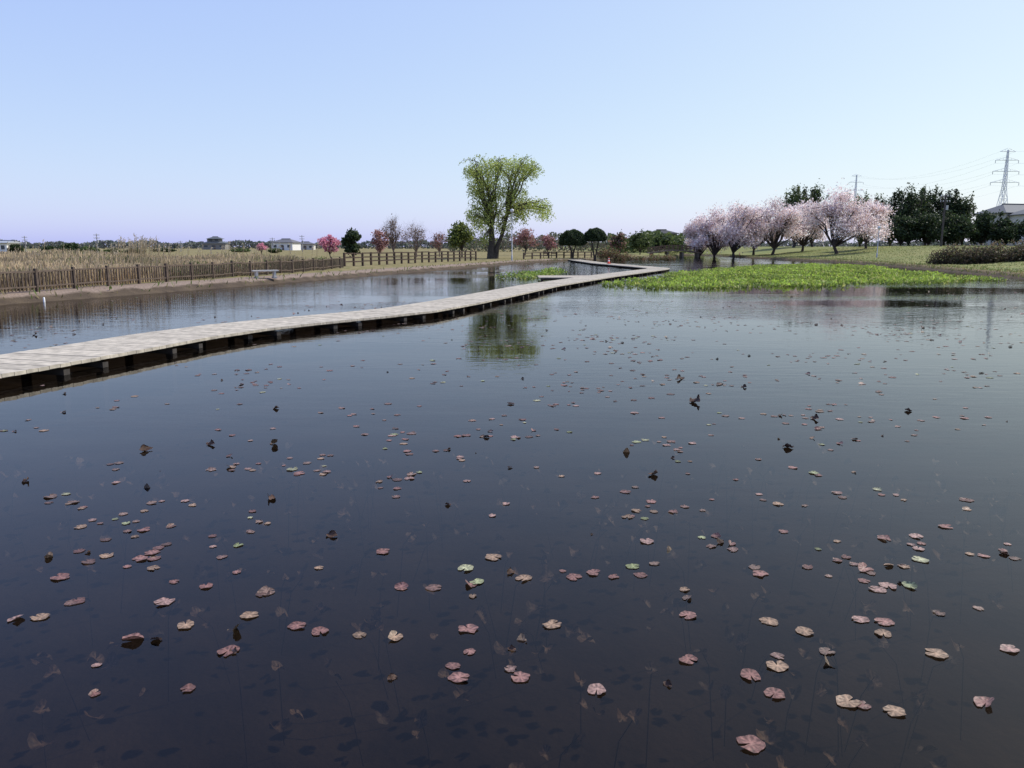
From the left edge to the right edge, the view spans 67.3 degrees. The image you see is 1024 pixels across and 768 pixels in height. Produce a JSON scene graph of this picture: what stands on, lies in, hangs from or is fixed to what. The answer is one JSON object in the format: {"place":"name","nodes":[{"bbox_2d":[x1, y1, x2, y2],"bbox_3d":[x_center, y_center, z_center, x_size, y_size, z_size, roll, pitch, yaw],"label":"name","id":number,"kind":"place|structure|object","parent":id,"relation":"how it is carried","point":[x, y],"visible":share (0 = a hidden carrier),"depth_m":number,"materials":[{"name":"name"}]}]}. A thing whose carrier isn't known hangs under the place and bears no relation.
{"place":"outdoors","nodes":[
{"label":"outdoors","id":0,"kind":"place"},
{"bbox_2d":[0,243,18,251],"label":"walls","id":1,"kind":"structure","parent":0,"point":[5,245],"depth_m":223.61,"materials":[{"name":"white paint"}]},
{"bbox_2d":[0,240,21,242],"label":"roof","id":2,"kind":"structure","parent":1,"relation":"on","point":[8,241],"depth_m":225.93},
{"bbox_2d":[0,255,1023,767],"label":"water","id":3,"kind":"structure","parent":0,"point":[274,691],"depth_m":5.56,"materials":[{"name":"black liquid"}]},
{"bbox_2d":[0,288,1023,752],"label":"water lily leaves","id":4,"kind":"object","parent":3,"relation":"on","point":[756,744],"visible":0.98,"depth_m":4.70,"materials":[{"name":"pink plant"}]},
{"bbox_2d":[22,306,1006,686],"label":"curled dead leaves","id":5,"kind":"object","parent":3,"relation":"on","point":[334,534],"visible":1,"depth_m":6.63,"materials":[{"name":"brown plant"}]},
{"bbox_2d":[496,267,568,278],"bbox_3d":[1.861,-8.140,56.123,4.543,0.448,18.676,2,10,11],"label":"water plant bed","id":6,"kind":"object","parent":3,"relation":"in","point":[534,273],"visible":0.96,"depth_m":53.39,"materials":[{"name":"green plant"}]},
{"bbox_2d":[601,263,1006,288],"bbox_3d":[23.773,-8.676,59.192,21.622,0.427,55.766,4,11,23],"label":"water plant bed","id":7,"kind":"object","parent":3,"relation":"in","point":[800,274],"visible":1,"depth_m":46.96,"materials":[{"name":"green plant"}]},
{"bbox_2d":[0,246,1023,304],"bbox_3d":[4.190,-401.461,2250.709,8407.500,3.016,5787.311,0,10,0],"label":"ground","id":8,"kind":"structure","parent":0,"point":[18,297],"depth_m":76.57,"materials":[{"name":"soil"}]},
{"bbox_2d":[7,244,23,252],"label":"broadleaf tree","id":9,"kind":"object","parent":8,"relation":"on","point":[16,246],"visible":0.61,"depth_m":117.71,"materials":[{"name":"green plant"}]},
{"bbox_2d":[39,245,54,252],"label":"broadleaf tree","id":10,"kind":"object","parent":8,"relation":"on","point":[48,248],"visible":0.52,"depth_m":146.88,"materials":[{"name":"green plant"}]},
{"bbox_2d":[55,243,82,251],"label":"broadleaf tree","id":11,"kind":"object","parent":8,"relation":"on","point":[73,246],"visible":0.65,"depth_m":146.80,"materials":[{"name":"green plant"}]},
{"bbox_2d":[82,246,99,251],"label":"broadleaf tree","id":12,"kind":"object","parent":8,"relation":"on","point":[85,248],"visible":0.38,"depth_m":152.16,"materials":[{"name":"green plant"}]},
{"bbox_2d":[103,248,122,253],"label":"broadleaf tree","id":13,"kind":"object","parent":8,"relation":"on","point":[109,250],"visible":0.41,"depth_m":156.84,"materials":[{"name":"green plant"}]},
{"bbox_2d":[123,248,145,253],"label":"broadleaf tree","id":14,"kind":"object","parent":8,"relation":"on","point":[136,250],"visible":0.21,"depth_m":161.14,"materials":[{"name":"green plant"}]},
{"bbox_2d":[151,248,176,251],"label":"broadleaf tree","id":15,"kind":"object","parent":8,"relation":"on","point":[166,249],"visible":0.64,"depth_m":226.01,"materials":[{"name":"green plant"}]},
{"bbox_2d":[0,234,334,291],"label":"dry reeds","id":16,"kind":"object","parent":8,"relation":"on","point":[58,259],"visible":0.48,"depth_m":42.70,"materials":[{"name":"beige plant"}]},
{"bbox_2d":[0,257,343,292],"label":"picket fence","id":17,"kind":"object","parent":8,"relation":"on","point":[280,265],"visible":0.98,"depth_m":36.31,"materials":[{"name":"brown wood"}]},
{"bbox_2d":[202,244,228,249],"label":"walls","id":18,"kind":"structure","parent":8,"relation":"on","point":[216,245],"depth_m":409.15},
{"bbox_2d":[204,239,222,249],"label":"windows and door","id":19,"kind":"structure","parent":18,"relation":"attached to","point":[213,246],"depth_m":409.19,"materials":[{"name":"glass"}]},
{"bbox_2d":[200,241,230,243],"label":"roof","id":20,"kind":"structure","parent":18,"relation":"on","point":[221,242],"depth_m":409.14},
{"bbox_2d":[207,239,222,241],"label":"walls","id":21,"kind":"structure","parent":20,"relation":"on","point":[213,240],"depth_m":410.75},
{"bbox_2d":[207,236,223,238],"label":"roof","id":22,"kind":"structure","parent":21,"relation":"on","point":[214,237],"depth_m":411.22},
{"bbox_2d":[230,248,250,251],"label":"broadleaf tree","id":23,"kind":"object","parent":8,"relation":"on","point":[240,250],"visible":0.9,"depth_m":215.21,"materials":[{"name":"green plant"}]},
{"bbox_2d":[169,256,334,279],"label":"dry reeds","id":24,"kind":"object","parent":8,"relation":"on","point":[287,268],"visible":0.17,"depth_m":44.55,"materials":[{"name":"brown plant"}]},
{"bbox_2d":[256,243,268,252],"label":"peach tree","id":25,"kind":"object","parent":8,"relation":"on","point":[261,248],"visible":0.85,"depth_m":147.34,"materials":[{"name":"pink plant"}]},
{"bbox_2d":[252,270,278,278],"bbox_3d":[-13.466,-5.987,41.982,1.350,0.460,0.420,-6,12,-31],"label":"park bench","id":26,"kind":"object","parent":8,"relation":"on","point":[273,273],"visible":0.95,"depth_m":41.83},
{"bbox_2d":[268,248,281,252],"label":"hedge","id":27,"kind":"object","parent":8,"relation":"on","point":[273,250],"visible":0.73,"depth_m":196.18,"materials":[{"name":"green plant"}]},
{"bbox_2d":[271,243,300,249],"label":"walls","id":28,"kind":"structure","parent":8,"relation":"on","point":[295,246],"depth_m":340.87,"materials":[{"name":"white paint"}]},
{"bbox_2d":[273,245,290,249],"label":"windows and door","id":29,"kind":"structure","parent":28,"relation":"attached to","point":[281,246],"depth_m":340.66,"materials":[{"name":"glass"}]},
{"bbox_2d":[269,238,301,242],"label":"roof","id":30,"kind":"structure","parent":28,"relation":"on","point":[285,240],"depth_m":341.61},
{"bbox_2d":[301,244,315,249],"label":"walls","id":31,"kind":"structure","parent":8,"relation":"on","point":[308,245],"depth_m":390.58,"materials":[{"name":"white paint"}]},
{"bbox_2d":[317,234,340,257],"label":"peach tree","id":32,"kind":"object","parent":8,"relation":"on","point":[328,242],"visible":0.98,"depth_m":102.89,"materials":[{"name":"pink plant"}]},
{"bbox_2d":[0,259,669,378],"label":"boardwalk","id":33,"kind":"structure","parent":8,"relation":"on","point":[54,360],"depth_m":17.36,"materials":[{"name":"grey wood"}]},
{"bbox_2d":[341,227,361,256],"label":"evergreen tree","id":34,"kind":"object","parent":8,"relation":"on","point":[350,239],"visible":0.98,"depth_m":127.18,"materials":[{"name":"green plant"}]},
{"bbox_2d":[370,228,389,251],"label":"plum tree","id":35,"kind":"object","parent":8,"relation":"on","point":[379,241],"visible":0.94,"depth_m":125.12,"materials":[{"name":"pink plant"}]},
{"bbox_2d":[382,214,404,251],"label":"bare tree","id":36,"kind":"object","parent":8,"relation":"on","point":[393,237],"visible":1,"depth_m":115.74,"materials":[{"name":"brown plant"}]},
{"bbox_2d":[343,251,476,265],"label":"wooden railing","id":37,"kind":"object","parent":8,"relation":"on","point":[362,257],"visible":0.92,"depth_m":76.23,"materials":[{"name":"brown wood"}]},
{"bbox_2d":[399,218,429,256],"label":"bare tree","id":38,"kind":"object","parent":8,"relation":"on","point":[415,235],"visible":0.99,"depth_m":120.58,"materials":[{"name":"grey plant"}]},
{"bbox_2d":[430,230,446,256],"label":"bare tree","id":39,"kind":"object","parent":8,"relation":"on","point":[439,242],"visible":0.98,"depth_m":127.81,"materials":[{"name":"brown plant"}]},
{"bbox_2d":[44,438,833,667],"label":"submerged leaves","id":40,"kind":"object","parent":8,"relation":"on","point":[521,636],"visible":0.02,"depth_m":5.04,"materials":[{"name":"brown plant"}]},
{"bbox_2d":[442,220,475,256],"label":"spring leaf tree","id":41,"kind":"object","parent":8,"relation":"on","point":[459,234],"visible":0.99,"depth_m":115.08,"materials":[{"name":"green plant"}]},
{"bbox_2d":[2,230,972,252],"bbox_3d":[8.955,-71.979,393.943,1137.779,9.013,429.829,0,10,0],"label":"distant trees","id":42,"kind":"object","parent":8,"relation":"on","point":[506,243],"visible":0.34,"depth_m":577.62,"materials":[{"name":"green plant"}]},
{"bbox_2d":[459,153,555,258],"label":"willow tree","id":43,"kind":"object","parent":8,"relation":"on","point":[487,216],"visible":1,"depth_m":106.97,"materials":[{"name":"green plant"}]},
{"bbox_2d":[510,228,540,254],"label":"plum tree","id":44,"kind":"object","parent":8,"relation":"on","point":[523,236],"visible":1,"depth_m":146.94,"materials":[{"name":"pink plant"}]},
{"bbox_2d":[540,234,557,254],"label":"plum tree","id":45,"kind":"object","parent":8,"relation":"on","point":[547,242],"visible":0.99,"depth_m":152.03,"materials":[{"name":"pink plant"}]},
{"bbox_2d":[523,252,599,258],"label":"wooden railing","id":46,"kind":"object","parent":8,"relation":"on","point":[540,255],"visible":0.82,"depth_m":109.68,"materials":[{"name":"brown wood"}]},
{"bbox_2d":[558,229,586,257],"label":"topiary tree","id":47,"kind":"object","parent":8,"relation":"on","point":[572,237],"visible":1,"depth_m":108.79,"materials":[{"name":"green plant"}]},
{"bbox_2d":[584,227,607,260],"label":"topiary tree","id":48,"kind":"object","parent":8,"relation":"on","point":[596,234],"visible":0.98,"depth_m":108.97,"materials":[{"name":"green plant"}]},
{"bbox_2d":[607,229,628,252],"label":"broadleaf tree","id":49,"kind":"object","parent":8,"relation":"on","point":[618,241],"visible":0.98,"depth_m":136.96,"materials":[{"name":"green plant"}]},
{"bbox_2d":[598,245,675,259],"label":"shrubs","id":50,"kind":"object","parent":8,"relation":"on","point":[606,254],"visible":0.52,"depth_m":115.82,"materials":[{"name":"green plant"}]},
{"bbox_2d":[626,228,653,254],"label":"broadleaf tree","id":51,"kind":"object","parent":8,"relation":"on","point":[636,241],"visible":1,"depth_m":161.50,"materials":[{"name":"green plant"}]},
{"bbox_2d":[652,234,672,249],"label":"broadleaf tree","id":52,"kind":"object","parent":8,"relation":"on","point":[656,240],"visible":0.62,"depth_m":186.02,"materials":[{"name":"green plant"}]},
{"bbox_2d":[647,245,701,256],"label":"footbridge","id":53,"kind":"object","parent":8,"relation":"on","point":[681,254],"visible":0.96,"depth_m":148.35,"materials":[{"name":"brown wood"}]},
{"bbox_2d":[683,211,713,256],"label":"cherry tree","id":54,"kind":"object","parent":8,"relation":"on","point":[688,230],"visible":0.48,"depth_m":148.76,"materials":[{"name":"pink plant"}]},
{"bbox_2d":[686,204,731,256],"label":"cherry tree","id":55,"kind":"object","parent":8,"relation":"on","point":[704,227],"visible":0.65,"depth_m":145.47,"materials":[{"name":"pink plant"}]},
{"bbox_2d":[710,199,775,257],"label":"cherry tree","id":56,"kind":"object","parent":8,"relation":"on","point":[736,231],"visible":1,"depth_m":137.31,"materials":[{"name":"pink plant"}]},
{"bbox_2d":[741,202,774,254],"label":"cherry tree","id":57,"kind":"object","parent":8,"relation":"on","point":[754,246],"visible":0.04,"depth_m":149.17,"materials":[{"name":"pink plant"}]},
{"bbox_2d":[746,190,809,254],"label":"cherry tree","id":58,"kind":"object","parent":8,"relation":"on","point":[785,219],"visible":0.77,"depth_m":139.69,"materials":[{"name":"pink plant"}]},
{"bbox_2d":[778,183,812,246],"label":"evergreen tree","id":59,"kind":"object","parent":8,"relation":"on","point":[797,198],"visible":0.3,"depth_m":179.09,"materials":[{"name":"green plant"}]},
{"bbox_2d":[779,200,829,250],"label":"cherry tree","id":60,"kind":"object","parent":8,"relation":"on","point":[812,230],"visible":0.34,"depth_m":145.47,"materials":[{"name":"pink plant"}]},
{"bbox_2d":[796,178,829,246],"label":"evergreen tree","id":61,"kind":"object","parent":8,"relation":"on","point":[816,193],"visible":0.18,"depth_m":179.60,"materials":[{"name":"green plant"}]},
{"bbox_2d":[794,182,891,253],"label":"cherry tree","id":62,"kind":"object","parent":8,"relation":"on","point":[834,212],"visible":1,"depth_m":121.95,"materials":[{"name":"pink plant"}]},
{"bbox_2d":[847,174,863,243],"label":"transmission pylon","id":63,"kind":"object","parent":8,"relation":"on","point":[856,182],"visible":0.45,"depth_m":621.53,"materials":[{"name":"metal"}]},
{"bbox_2d":[859,151,1023,202],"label":"power lines","id":64,"kind":"object","parent":63,"relation":"attached to","point":[976,176],"visible":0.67,"depth_m":397.44,"materials":[{"name":"metal"}]},
{"bbox_2d":[843,189,883,246],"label":"cherry tree","id":65,"kind":"object","parent":8,"relation":"on","point":[860,240],"visible":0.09,"depth_m":174.80,"materials":[{"name":"pink plant"}]},
{"bbox_2d":[845,195,898,247],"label":"cherry tree","id":66,"kind":"object","parent":8,"relation":"on","point":[882,209],"visible":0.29,"depth_m":129.38,"materials":[{"name":"pink plant"}]},
{"bbox_2d":[876,226,880,257],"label":"street lamp","id":67,"kind":"object","parent":8,"relation":"on","point":[879,227],"visible":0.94,"depth_m":103.25,"materials":[{"name":"metal"}]},
{"bbox_2d":[873,191,904,245],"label":"evergreen tree","id":68,"kind":"object","parent":8,"relation":"on","point":[894,201],"visible":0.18,"depth_m":160.28,"materials":[{"name":"green plant"}]},
{"bbox_2d":[885,212,927,245],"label":"evergreen tree","id":69,"kind":"object","parent":8,"relation":"on","point":[902,227],"visible":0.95,"depth_m":145.34,"materials":[{"name":"green plant"}]},
{"bbox_2d":[890,182,932,245],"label":"evergreen tree","id":70,"kind":"object","parent":8,"relation":"on","point":[910,204],"visible":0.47,"depth_m":155.49,"materials":[{"name":"green plant"}]},
{"bbox_2d":[913,184,940,245],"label":"evergreen tree","id":71,"kind":"object","parent":8,"relation":"on","point":[930,197],"visible":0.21,"depth_m":158.19,"materials":[{"name":"green plant"}]},
{"bbox_2d":[904,207,954,245],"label":"evergreen tree","id":72,"kind":"object","parent":8,"relation":"on","point":[932,233],"visible":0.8,"depth_m":145.07,"materials":[{"name":"green plant"}]},
{"bbox_2d":[940,194,950,245],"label":"utility pole","id":73,"kind":"object","parent":8,"relation":"on","point":[945,208],"visible":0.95,"depth_m":117.19,"materials":[{"name":"concrete"}]},
{"bbox_2d":[931,187,963,245],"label":"evergreen tree","id":74,"kind":"object","parent":8,"relation":"on","point":[938,205],"visible":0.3,"depth_m":155.57,"materials":[{"name":"green plant"}]},
{"bbox_2d":[941,213,978,244],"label":"evergreen tree","id":75,"kind":"object","parent":8,"relation":"on","point":[962,227],"visible":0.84,"depth_m":145.30,"materials":[{"name":"green plant"}]},
{"bbox_2d":[954,191,977,245],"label":"evergreen tree","id":76,"kind":"object","parent":8,"relation":"on","point":[965,207],"visible":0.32,"depth_m":153.51,"materials":[{"name":"green plant"}]},
{"bbox_2d":[925,238,1023,264],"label":"hedge","id":77,"kind":"object","parent":8,"relation":"on","point":[979,255],"visible":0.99,"depth_m":71.66,"materials":[{"name":"green plant"}]},
{"bbox_2d":[967,209,1003,245],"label":"evergreen tree","id":78,"kind":"object","parent":8,"relation":"on","point":[982,222],"visible":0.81,"depth_m":150.92,"materials":[{"name":"green plant"}]},
{"bbox_2d":[973,213,1010,245],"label":"walls","id":79,"kind":"structure","parent":8,"relation":"on","point":[1004,216],"depth_m":192.22,"materials":[{"name":"white paint"}]},
{"bbox_2d":[972,203,1023,214],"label":"roof","id":80,"kind":"structure","parent":79,"relation":"on","point":[1007,208],"depth_m":193.07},
{"bbox_2d":[990,148,1018,205],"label":"transmission pylon","id":81,"kind":"object","parent":8,"relation":"on","point":[1005,171],"visible":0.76,"depth_m":387.65,"materials":[{"name":"metal"}]},
{"bbox_2d":[987,217,1023,244],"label":"evergreen tree","id":82,"kind":"object","parent":8,"relation":"on","point":[1004,231],"visible":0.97,"depth_m":148.04,"materials":[{"name":"green plant"}]},
{"bbox_2d":[1006,215,1023,244],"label":"walls","id":83,"kind":"structure","parent":8,"relation":"on","point":[1013,218],"depth_m":186.33,"materials":[{"name":"white paint"}]},
{"bbox_2d":[1008,210,1023,215],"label":"roof","id":84,"kind":"structure","parent":83,"relation":"on","point":[1021,212],"depth_m":186.76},
{"bbox_2d":[1011,219,1023,238],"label":"evergreen tree","id":85,"kind":"object","parent":8,"relation":"on","point":[1020,225],"visible":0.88,"depth_m":147.61,"materials":[{"name":"green plant"}]},
{"bbox_2d":[0,0,1023,246],"label":"sky","id":86,"kind":"structure","parent":0,"point":[170,121],"materials":[{"name":"blue"}]},
{"bbox_2d":[1,245,1023,299],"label":"grass","id":87,"kind":"structure","parent":0,"point":[1014,270],"depth_m":88.47,"materials":[{"name":"green plant"}]},
{"bbox_2d":[652,229,679,233],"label":"roof","id":88,"kind":"structure","parent":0,"point":[664,230],"depth_m":228.65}
]}

